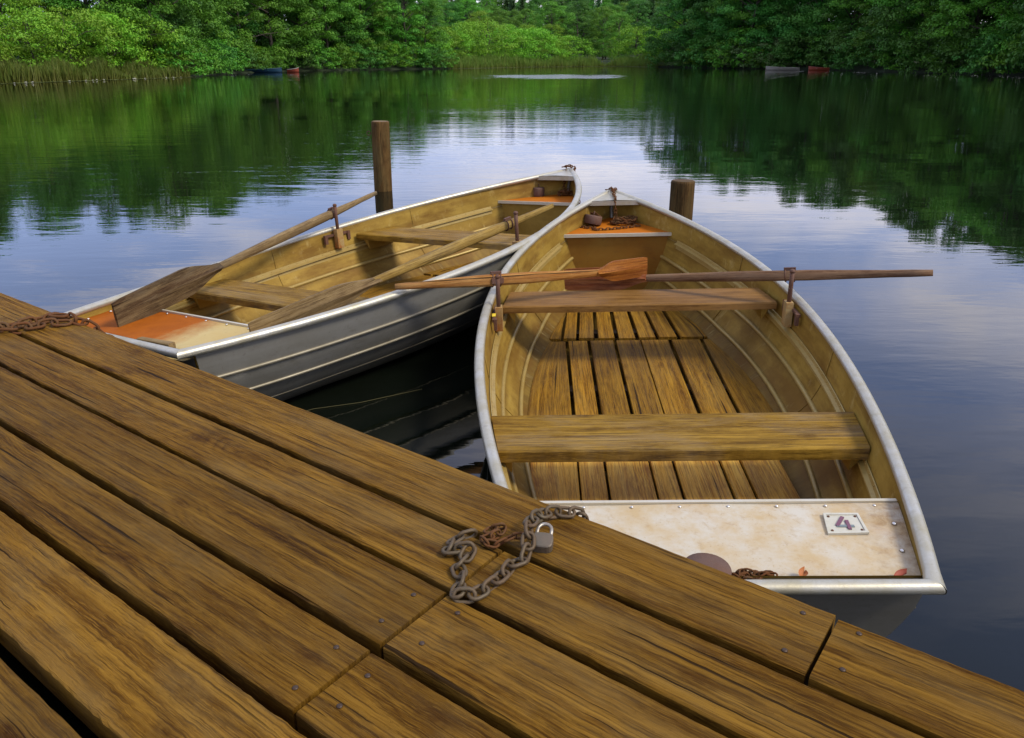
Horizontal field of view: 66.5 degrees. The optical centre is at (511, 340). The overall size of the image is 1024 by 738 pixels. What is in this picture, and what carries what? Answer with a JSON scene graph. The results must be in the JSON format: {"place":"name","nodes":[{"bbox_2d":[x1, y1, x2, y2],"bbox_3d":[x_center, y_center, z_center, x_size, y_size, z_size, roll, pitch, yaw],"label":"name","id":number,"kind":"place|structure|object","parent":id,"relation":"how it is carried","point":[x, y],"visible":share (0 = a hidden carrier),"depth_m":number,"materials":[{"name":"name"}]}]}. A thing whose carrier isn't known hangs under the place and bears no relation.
{"place":"outdoors","nodes":[
{"label":"outdoors","id":0,"kind":"place"},
{"bbox_2d":[0,66,1023,737],"bbox_3d":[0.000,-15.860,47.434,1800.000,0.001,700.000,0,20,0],"label":"water","id":1,"kind":"structure","parent":0,"point":[108,188],"depth_m":7.62,"materials":[{"name":"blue liquid"}]},
{"bbox_2d":[0,53,189,83],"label":"reeds","id":2,"kind":"object","parent":1,"relation":"on","point":[13,70],"visible":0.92,"depth_m":44.26,"materials":[{"name":"green plant"}]},
{"bbox_2d":[64,167,581,400],"bbox_3d":[-0.505,-0.381,4.012,1.365,0.649,3.264,9,21,34],"label":"rowing boat","id":3,"kind":"object","parent":1,"relation":"on","point":[205,327],"visible":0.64,"depth_m":3.46,"materials":[{"name":"wood"}]},
{"bbox_2d":[111,191,376,326],"bbox_3d":[-1.170,-0.499,3.886,0.057,0.124,2.142,2,23,18],"label":"oar","id":4,"kind":"object","parent":3,"relation":"on","point":[159,295],"visible":0.98,"depth_m":3.27,"materials":[{"name":"brown wood"}]},
{"bbox_2d":[248,203,553,331],"bbox_3d":[-0.356,-0.352,3.349,0.056,0.090,1.782,16,32,37],"label":"oar","id":5,"kind":"object","parent":3,"relation":"on","point":[337,296],"visible":0.91,"depth_m":3.06,"materials":[{"name":"brown wood"}]},
{"bbox_2d":[366,120,391,191],"bbox_3d":[-1.289,-1.246,7.886,0.187,1.870,0.179,16,25,37],"label":"mooring post","id":6,"kind":"object","parent":1,"relation":"in","point":[380,129],"visible":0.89,"depth_m":7.62,"materials":[{"name":"brown wood"}]},
{"bbox_2d":[0,293,1023,737],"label":"jetty","id":7,"kind":"object","parent":1,"relation":"in","point":[186,551],"visible":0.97,"depth_m":1.25,"materials":[{"name":"brown wood"}]},
{"bbox_2d":[0,312,114,336],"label":"chain","id":8,"kind":"object","parent":7,"relation":"on","point":[40,322],"visible":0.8,"depth_m":2.56,"materials":[{"name":"brown metal"}]},
{"bbox_2d":[479,522,526,548],"bbox_3d":[-0.021,0.351,1.426,0.083,0.029,0.070,-7,21,-17],"label":"chain","id":9,"kind":"object","parent":7,"relation":"on","point":[484,540],"visible":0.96,"depth_m":1.41,"materials":[{"name":"brown metal"}]},
{"bbox_2d":[441,504,588,604],"bbox_3d":[0.011,0.414,1.473,0.158,0.212,0.446,15,25,35],"label":"chain","id":10,"kind":"object","parent":7,"relation":"on","point":[454,545],"visible":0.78,"depth_m":1.37,"materials":[{"name":"metal"}]},
{"bbox_2d":[531,522,552,552],"bbox_3d":[0.057,0.354,1.411,0.038,0.020,0.063,4,36,10],"label":"padlock","id":11,"kind":"object","parent":7,"relation":"on","point":[544,542],"visible":0.95,"depth_m":1.39,"materials":[{"name":"metal"}]},
{"bbox_2d":[413,51,669,68],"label":"reeds","id":12,"kind":"object","parent":1,"relation":"on","point":[492,60],"visible":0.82,"depth_m":106.84,"materials":[{"name":"green plant"}]},
{"bbox_2d":[669,179,694,220],"bbox_3d":[1.351,-0.542,6.432,0.191,1.536,0.191,11,23,28],"label":"mooring post","id":13,"kind":"object","parent":1,"relation":"in","point":[681,202],"visible":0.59,"depth_m":6.15,"materials":[{"name":"brown wood"}]},
{"bbox_2d":[474,188,946,636],"bbox_3d":[0.510,0.014,3.024,1.262,0.599,3.016,-1,23,2],"label":"rowing boat","id":14,"kind":"object","parent":1,"relation":"on","point":[735,426],"visible":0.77,"depth_m":2.49,"materials":[{"name":"wood"}]},
{"bbox_2d":[395,257,646,289],"bbox_3d":[0.064,-0.260,3.159,1.081,0.093,0.056,-5,15,-18],"label":"oar","id":15,"kind":"object","parent":14,"relation":"in","point":[619,270],"visible":0.94,"depth_m":3.16,"materials":[{"name":"red wood"}]},
{"bbox_2d":[580,186,640,230],"bbox_3d":[0.489,-0.696,4.137,0.297,0.187,0.308,-9,22,-24],"label":"chain","id":16,"kind":"object","parent":14,"relation":"on","point":[622,220],"visible":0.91,"depth_m":4.12,"materials":[{"name":"brown metal"}]},
{"bbox_2d":[687,553,731,574],"bbox_3d":[0.419,0.498,1.682,0.104,0.028,0.104,0,20,0],"label":"anchor weight","id":17,"kind":"object","parent":14,"relation":"on","point":[715,562],"visible":0.43,"depth_m":1.69,"materials":[{"name":"metal"}]},
{"bbox_2d":[564,267,932,290],"bbox_3d":[0.883,-0.258,3.168,1.454,0.103,0.056,1,12,27],"label":"oar","id":18,"kind":"object","parent":14,"relation":"in","point":[590,283],"visible":0.81,"depth_m":3.14,"materials":[{"name":"brown wood"}]},
{"bbox_2d":[732,568,777,578],"bbox_3d":[0.517,0.505,1.671,0.103,0.027,0.051,0,20,0],"label":"chain","id":19,"kind":"object","parent":14,"relation":"on","point":[744,573],"visible":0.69,"depth_m":1.67,"materials":[{"name":"brown metal"}]},
{"bbox_2d":[1,39,1023,80],"bbox_3d":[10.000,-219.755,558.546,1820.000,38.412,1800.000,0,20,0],"label":"ground","id":20,"kind":"structure","parent":0,"point":[862,67],"depth_m":80.31,"materials":[{"name":"soil"}]},
{"bbox_2d":[0,28,25,61],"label":"bush","id":21,"kind":"object","parent":20,"relation":"on","point":[7,51],"visible":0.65,"depth_m":42.50,"materials":[{"name":"green plant"}]},
{"bbox_2d":[0,0,52,56],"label":"broadleaf tree","id":22,"kind":"object","parent":20,"relation":"on","point":[19,4],"visible":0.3,"depth_m":47.36,"materials":[{"name":"green plant"}]},
{"bbox_2d":[0,5,90,66],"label":"bush","id":23,"kind":"object","parent":20,"relation":"on","point":[40,29],"visible":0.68,"depth_m":44.04,"materials":[{"name":"green plant"}]},
{"bbox_2d":[4,4,122,68],"bbox_3d":[-26.590,-17.515,46.219,6.135,4.399,7.139,-14,24,-34],"label":"bush","id":24,"kind":"object","parent":20,"relation":"on","point":[100,35],"visible":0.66,"depth_m":45.49,"materials":[{"name":"green plant"}]},
{"bbox_2d":[29,20,123,61],"bbox_3d":[-27.278,-18.098,48.673,5.189,3.460,5.104,-1,20,-2],"label":"bush","id":25,"kind":"object","parent":20,"relation":"on","point":[80,46],"visible":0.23,"depth_m":47.44,"materials":[{"name":"green plant"}]},
{"bbox_2d":[35,8,141,64],"bbox_3d":[-26.865,-18.973,50.155,5.788,4.406,6.427,14,24,34],"label":"bush","id":26,"kind":"object","parent":20,"relation":"on","point":[98,12],"visible":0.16,"depth_m":49.33,"materials":[{"name":"green plant"}]},
{"bbox_2d":[38,10,148,67],"bbox_3d":[-25.818,-18.071,48.111,6.348,4.232,6.244,15,25,35],"label":"bush","id":27,"kind":"object","parent":20,"relation":"on","point":[129,49],"visible":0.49,"depth_m":47.78,"materials":[{"name":"green plant"}]},
{"bbox_2d":[36,0,163,60],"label":"broadleaf tree","id":28,"kind":"object","parent":20,"relation":"on","point":[66,4],"visible":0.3,"depth_m":51.14,"materials":[{"name":"green plant"}]},
{"bbox_2d":[79,11,186,70],"bbox_3d":[-25.053,-19.163,50.904,7.197,4.435,6.185,17,26,39],"label":"bush","id":29,"kind":"object","parent":20,"relation":"on","point":[160,25],"visible":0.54,"depth_m":50.50,"materials":[{"name":"green plant"}]},
{"bbox_2d":[88,0,203,64],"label":"broadleaf tree","id":30,"kind":"object","parent":20,"relation":"on","point":[187,31],"visible":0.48,"depth_m":51.62,"materials":[{"name":"green plant"}]},
{"bbox_2d":[117,0,216,65],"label":"broadleaf tree","id":31,"kind":"object","parent":20,"relation":"on","point":[182,9],"visible":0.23,"depth_m":55.51,"materials":[{"name":"green plant"}]},
{"bbox_2d":[141,31,209,75],"bbox_3d":[-23.200,-19.392,53.335,5.061,3.215,5.405,13,23,31],"label":"bush","id":32,"kind":"object","parent":20,"relation":"on","point":[194,61],"visible":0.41,"depth_m":52.56,"materials":[{"name":"green plant"}]},
{"bbox_2d":[151,35,213,75],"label":"bush","id":33,"kind":"object","parent":20,"relation":"on","point":[186,51],"visible":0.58,"depth_m":52.35,"materials":[{"name":"green plant"}]},
{"bbox_2d":[144,0,238,53],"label":"broadleaf tree","id":34,"kind":"object","parent":20,"relation":"on","point":[219,18],"visible":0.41,"depth_m":59.64,"materials":[{"name":"green plant"}]},
{"bbox_2d":[169,39,226,74],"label":"bush","id":35,"kind":"object","parent":20,"relation":"on","point":[201,46],"visible":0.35,"depth_m":55.54,"materials":[{"name":"green plant"}]},
{"bbox_2d":[146,1,254,57],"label":"broadleaf tree","id":36,"kind":"object","parent":20,"relation":"on","point":[242,42],"visible":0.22,"depth_m":64.63,"materials":[{"name":"green plant"}]},
{"bbox_2d":[167,1,262,59],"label":"broadleaf tree","id":37,"kind":"object","parent":20,"relation":"on","point":[249,24],"visible":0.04,"depth_m":72.53,"materials":[{"name":"green plant"}]},
{"bbox_2d":[195,38,242,74],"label":"bush","id":38,"kind":"object","parent":20,"relation":"on","point":[223,51],"visible":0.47,"depth_m":58.10,"materials":[{"name":"green plant"}]},
{"bbox_2d":[207,0,297,61],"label":"broadleaf tree","id":39,"kind":"object","parent":20,"relation":"on","point":[254,16],"visible":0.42,"depth_m":68.74,"materials":[{"name":"green plant"}]},
{"bbox_2d":[230,0,323,64],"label":"broadleaf tree","id":40,"kind":"object","parent":20,"relation":"on","point":[296,4],"visible":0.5,"depth_m":73.56,"materials":[{"name":"green plant"}]},
{"bbox_2d":[234,0,328,57],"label":"broadleaf tree","id":41,"kind":"object","parent":20,"relation":"on","point":[264,42],"visible":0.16,"depth_m":76.17,"materials":[{"name":"green plant"}]},
{"bbox_2d":[252,0,342,64],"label":"broadleaf tree","id":42,"kind":"object","parent":20,"relation":"on","point":[324,17],"visible":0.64,"depth_m":76.09,"materials":[{"name":"green plant"}]},
{"bbox_2d":[281,44,323,68],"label":"bush","id":43,"kind":"object","parent":20,"relation":"on","point":[295,47],"visible":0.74,"depth_m":75.20,"materials":[{"name":"green plant"}]},
{"bbox_2d":[264,0,366,61],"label":"broadleaf tree","id":44,"kind":"object","parent":20,"relation":"on","point":[331,28],"visible":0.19,"depth_m":80.22,"materials":[{"name":"green plant"}]},
{"bbox_2d":[295,40,341,68],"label":"bush","id":45,"kind":"object","parent":20,"relation":"on","point":[327,49],"visible":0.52,"depth_m":77.27,"materials":[{"name":"green plant"}]},
{"bbox_2d":[286,0,369,61],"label":"broadleaf tree","id":46,"kind":"object","parent":20,"relation":"on","point":[357,16],"visible":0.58,"depth_m":80.44,"materials":[{"name":"green plant"}]},
{"bbox_2d":[320,43,366,68],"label":"bush","id":47,"kind":"object","parent":20,"relation":"on","point":[343,47],"visible":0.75,"depth_m":79.38,"materials":[{"name":"green plant"}]},
{"bbox_2d":[315,0,377,60],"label":"broadleaf tree","id":48,"kind":"object","parent":20,"relation":"on","point":[352,26],"visible":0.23,"depth_m":83.33,"materials":[{"name":"green plant"}]},
{"bbox_2d":[327,0,397,61],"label":"broadleaf tree","id":49,"kind":"object","parent":20,"relation":"on","point":[383,15],"visible":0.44,"depth_m":83.63,"materials":[{"name":"green plant"}]},
{"bbox_2d":[341,0,403,55],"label":"broadleaf tree","id":50,"kind":"object","parent":20,"relation":"on","point":[384,3],"visible":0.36,"depth_m":87.28,"materials":[{"name":"green plant"}]},
{"bbox_2d":[361,0,433,64],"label":"broadleaf tree","id":51,"kind":"object","parent":20,"relation":"on","point":[418,18],"visible":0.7,"depth_m":85.68,"materials":[{"name":"green plant"}]},
{"bbox_2d":[373,0,446,57],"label":"broadleaf tree","id":52,"kind":"object","parent":20,"relation":"on","point":[427,17],"visible":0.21,"depth_m":90.95,"materials":[{"name":"green plant"}]},
{"bbox_2d":[397,0,454,63],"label":"broadleaf tree","id":53,"kind":"object","parent":20,"relation":"on","point":[432,4],"visible":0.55,"depth_m":89.16,"materials":[{"name":"green plant"}]},
{"bbox_2d":[418,26,469,57],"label":"bush","id":54,"kind":"object","parent":20,"relation":"on","point":[452,33],"visible":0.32,"depth_m":97.23,"materials":[{"name":"green plant"}]},
{"bbox_2d":[435,2,463,53],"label":"broadleaf tree","id":55,"kind":"object","parent":20,"relation":"on","point":[456,17],"visible":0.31,"depth_m":140.13,"materials":[{"name":"green plant"}]},
{"bbox_2d":[435,20,493,57],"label":"bush","id":56,"kind":"object","parent":20,"relation":"on","point":[473,24],"visible":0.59,"depth_m":102.23,"materials":[{"name":"green plant"}]},
{"bbox_2d":[447,0,492,52],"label":"broadleaf tree","id":57,"kind":"object","parent":20,"relation":"on","point":[463,12],"visible":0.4,"depth_m":141.18,"materials":[{"name":"green plant"}]},
{"bbox_2d":[461,10,501,55],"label":"broadleaf tree","id":58,"kind":"object","parent":20,"relation":"on","point":[471,19],"visible":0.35,"depth_m":111.02,"materials":[{"name":"green plant"}]},
{"bbox_2d":[458,18,526,56],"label":"bush","id":59,"kind":"object","parent":20,"relation":"on","point":[498,37],"visible":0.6,"depth_m":104.21,"materials":[{"name":"green plant"}]},
{"bbox_2d":[487,8,521,54],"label":"broadleaf tree","id":60,"kind":"object","parent":20,"relation":"on","point":[499,12],"visible":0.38,"depth_m":129.53,"materials":[{"name":"green plant"}]},
{"bbox_2d":[474,25,536,57],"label":"bush","id":61,"kind":"object","parent":20,"relation":"on","point":[512,40],"visible":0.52,"depth_m":108.87,"materials":[{"name":"green plant"}]},
{"bbox_2d":[501,28,558,59],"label":"bush","id":62,"kind":"object","parent":20,"relation":"on","point":[537,43],"visible":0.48,"depth_m":110.11,"materials":[{"name":"green plant"}]},
{"bbox_2d":[517,27,572,61],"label":"bush","id":63,"kind":"object","parent":20,"relation":"on","point":[551,38],"visible":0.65,"depth_m":112.14,"materials":[{"name":"green plant"}]},
{"bbox_2d":[526,1,575,55],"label":"broadleaf tree","id":64,"kind":"object","parent":20,"relation":"on","point":[542,10],"visible":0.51,"depth_m":130.22,"materials":[{"name":"green plant"}]},
{"bbox_2d":[552,0,596,56],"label":"broadleaf tree","id":65,"kind":"object","parent":20,"relation":"on","point":[584,8],"visible":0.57,"depth_m":133.96,"materials":[{"name":"green plant"}]},
{"bbox_2d":[553,34,598,60],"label":"bush","id":66,"kind":"object","parent":20,"relation":"on","point":[568,37],"visible":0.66,"depth_m":116.11,"materials":[{"name":"green plant"}]},
{"bbox_2d":[580,6,623,59],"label":"broadleaf tree","id":67,"kind":"object","parent":20,"relation":"on","point":[592,30],"visible":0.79,"depth_m":126.95,"materials":[{"name":"green plant"}]},
{"bbox_2d":[597,11,635,59],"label":"broadleaf tree","id":68,"kind":"object","parent":20,"relation":"on","point":[612,22],"visible":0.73,"depth_m":120.67,"materials":[{"name":"green plant"}]},
{"bbox_2d":[609,24,660,59],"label":"bush","id":69,"kind":"object","parent":20,"relation":"on","point":[626,43],"visible":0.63,"depth_m":116.04,"materials":[{"name":"green plant"}]},
{"bbox_2d":[621,0,659,54],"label":"broadleaf tree","id":70,"kind":"object","parent":20,"relation":"on","point":[633,3],"visible":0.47,"depth_m":146.03,"materials":[{"name":"green plant"}]},
{"bbox_2d":[630,0,713,61],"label":"broadleaf tree","id":71,"kind":"object","parent":20,"relation":"on","point":[665,34],"visible":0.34,"depth_m":102.74,"materials":[{"name":"green plant"}]},
{"bbox_2d":[655,0,731,60],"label":"broadleaf tree","id":72,"kind":"object","parent":20,"relation":"on","point":[681,16],"visible":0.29,"depth_m":97.75,"materials":[{"name":"green plant"}]},
{"bbox_2d":[673,32,725,67],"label":"bush","id":73,"kind":"object","parent":20,"relation":"on","point":[678,57],"visible":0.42,"depth_m":96.17,"materials":[{"name":"green plant"}]},
{"bbox_2d":[689,35,737,67],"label":"bush","id":74,"kind":"object","parent":20,"relation":"on","point":[694,46],"visible":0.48,"depth_m":93.75,"materials":[{"name":"green plant"}]},
{"bbox_2d":[678,0,759,57],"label":"broadleaf tree","id":75,"kind":"object","parent":20,"relation":"on","point":[701,5],"visible":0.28,"depth_m":93.87,"materials":[{"name":"green plant"}]},
{"bbox_2d":[704,28,755,67],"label":"bush","id":76,"kind":"object","parent":20,"relation":"on","point":[727,58],"visible":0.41,"depth_m":90.58,"materials":[{"name":"green plant"}]},
{"bbox_2d":[708,26,773,68],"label":"bush","id":77,"kind":"object","parent":20,"relation":"on","point":[754,49],"visible":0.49,"depth_m":89.42,"materials":[{"name":"green plant"}]},
{"bbox_2d":[698,0,795,62],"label":"broadleaf tree","id":78,"kind":"object","parent":20,"relation":"on","point":[741,14],"visible":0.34,"depth_m":90.74,"materials":[{"name":"green plant"}]},
{"bbox_2d":[708,0,812,62],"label":"broadleaf tree","id":79,"kind":"object","parent":20,"relation":"on","point":[750,5],"visible":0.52,"depth_m":89.58,"materials":[{"name":"green plant"}]},
{"bbox_2d":[750,39,807,67],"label":"bush","id":80,"kind":"object","parent":20,"relation":"on","point":[794,61],"visible":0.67,"depth_m":84.83,"materials":[{"name":"green plant"}]},
{"bbox_2d":[746,0,830,65],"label":"broadleaf tree","id":81,"kind":"object","parent":20,"relation":"on","point":[763,10],"visible":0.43,"depth_m":86.03,"materials":[{"name":"green plant"}]},
{"bbox_2d":[767,29,833,66],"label":"bush","id":82,"kind":"object","parent":20,"relation":"on","point":[796,41],"visible":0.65,"depth_m":83.04,"materials":[{"name":"green plant"}]},
{"bbox_2d":[758,0,869,63],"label":"broadleaf tree","id":83,"kind":"object","parent":20,"relation":"on","point":[787,11],"visible":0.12,"depth_m":87.23,"materials":[{"name":"green plant"}]},
{"bbox_2d":[765,0,877,65],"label":"broadleaf tree","id":84,"kind":"object","parent":20,"relation":"on","point":[817,29],"visible":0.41,"depth_m":82.37,"materials":[{"name":"green plant"}]},
{"bbox_2d":[802,32,859,67],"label":"bush","id":85,"kind":"object","parent":20,"relation":"on","point":[815,61],"visible":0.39,"depth_m":80.46,"materials":[{"name":"green plant"}]},
{"bbox_2d":[796,0,878,60],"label":"broadleaf tree","id":86,"kind":"object","parent":20,"relation":"on","point":[848,20],"visible":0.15,"depth_m":82.03,"materials":[{"name":"green plant"}]},
{"bbox_2d":[807,0,897,63],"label":"broadleaf tree","id":87,"kind":"object","parent":20,"relation":"on","point":[833,4],"visible":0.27,"depth_m":80.61,"materials":[{"name":"green plant"}]},
{"bbox_2d":[834,23,907,69],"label":"bush","id":88,"kind":"object","parent":20,"relation":"on","point":[852,56],"visible":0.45,"depth_m":74.62,"materials":[{"name":"green plant"}]},
{"bbox_2d":[821,0,927,61],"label":"broadleaf tree","id":89,"kind":"object","parent":20,"relation":"on","point":[836,37],"visible":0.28,"depth_m":76.83,"materials":[{"name":"green plant"}]},
{"bbox_2d":[856,34,907,69],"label":"bush","id":90,"kind":"object","parent":20,"relation":"on","point":[863,58],"visible":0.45,"depth_m":73.06,"materials":[{"name":"green plant"}]},
{"bbox_2d":[851,0,963,64],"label":"broadleaf tree","id":91,"kind":"object","parent":20,"relation":"on","point":[864,34],"visible":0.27,"depth_m":73.48,"materials":[{"name":"green plant"}]},
{"bbox_2d":[875,34,940,69],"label":"bush","id":92,"kind":"object","parent":20,"relation":"on","point":[889,59],"visible":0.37,"depth_m":70.29,"materials":[{"name":"green plant"}]},
{"bbox_2d":[864,0,985,65],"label":"broadleaf tree","id":93,"kind":"object","parent":20,"relation":"on","point":[889,3],"visible":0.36,"depth_m":69.52,"materials":[{"name":"green plant"}]},
{"bbox_2d":[890,34,966,72],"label":"bush","id":94,"kind":"object","parent":20,"relation":"on","point":[909,43],"visible":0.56,"depth_m":66.50,"materials":[{"name":"green plant"}]},
{"bbox_2d":[868,0,1019,68],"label":"broadleaf tree","id":95,"kind":"object","parent":20,"relation":"on","point":[882,16],"visible":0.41,"depth_m":67.94,"materials":[{"name":"green plant"}]},
{"bbox_2d":[908,37,980,73],"bbox_3d":[36.437,-23.413,64.750,5.193,3.287,5.205,-3,20,-8],"label":"bush","id":96,"kind":"object","parent":20,"relation":"on","point":[943,57],"visible":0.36,"depth_m":63.87,"materials":[{"name":"green plant"}]},
{"bbox_2d":[910,0,1020,64],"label":"broadleaf tree","id":97,"kind":"object","parent":20,"relation":"on","point":[921,4],"visible":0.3,"depth_m":64.15,"materials":[{"name":"green plant"}]},
{"bbox_2d":[928,20,1013,74],"bbox_3d":[36.596,-22.765,61.563,7.253,4.592,7.270,16,25,37],"label":"bush","id":98,"kind":"object","parent":20,"relation":"on","point":[966,33],"visible":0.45,"depth_m":60.93,"materials":[{"name":"green plant"}]},
{"bbox_2d":[926,0,1023,71],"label":"broadleaf tree","id":99,"kind":"object","parent":20,"relation":"on","point":[980,4],"visible":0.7,"depth_m":58.99,"materials":[{"name":"green plant"}]},
{"bbox_2d":[950,32,1023,73],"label":"bush","id":100,"kind":"object","parent":20,"relation":"on","point":[974,41],"visible":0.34,"depth_m":58.83,"materials":[{"name":"green plant"}]},
{"bbox_2d":[951,27,1023,74],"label":"bush","id":101,"kind":"object","parent":20,"relation":"on","point":[993,39],"visible":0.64,"depth_m":56.57,"materials":[{"name":"green plant"}]},
{"bbox_2d":[974,27,1023,74],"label":"bush","id":102,"kind":"object","parent":20,"relation":"on","point":[1003,53],"visible":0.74,"depth_m":54.62,"materials":[{"name":"green plant"}]},
{"bbox_2d":[975,0,1023,62],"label":"broadleaf tree","id":103,"kind":"object","parent":20,"relation":"on","point":[1003,45],"visible":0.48,"depth_m":55.70,"materials":[{"name":"green plant"}]},
{"bbox_2d":[1005,20,1023,70],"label":"bush","id":104,"kind":"object","parent":20,"relation":"on","point":[1014,59],"visible":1,"depth_m":52.36,"materials":[{"name":"green plant"}]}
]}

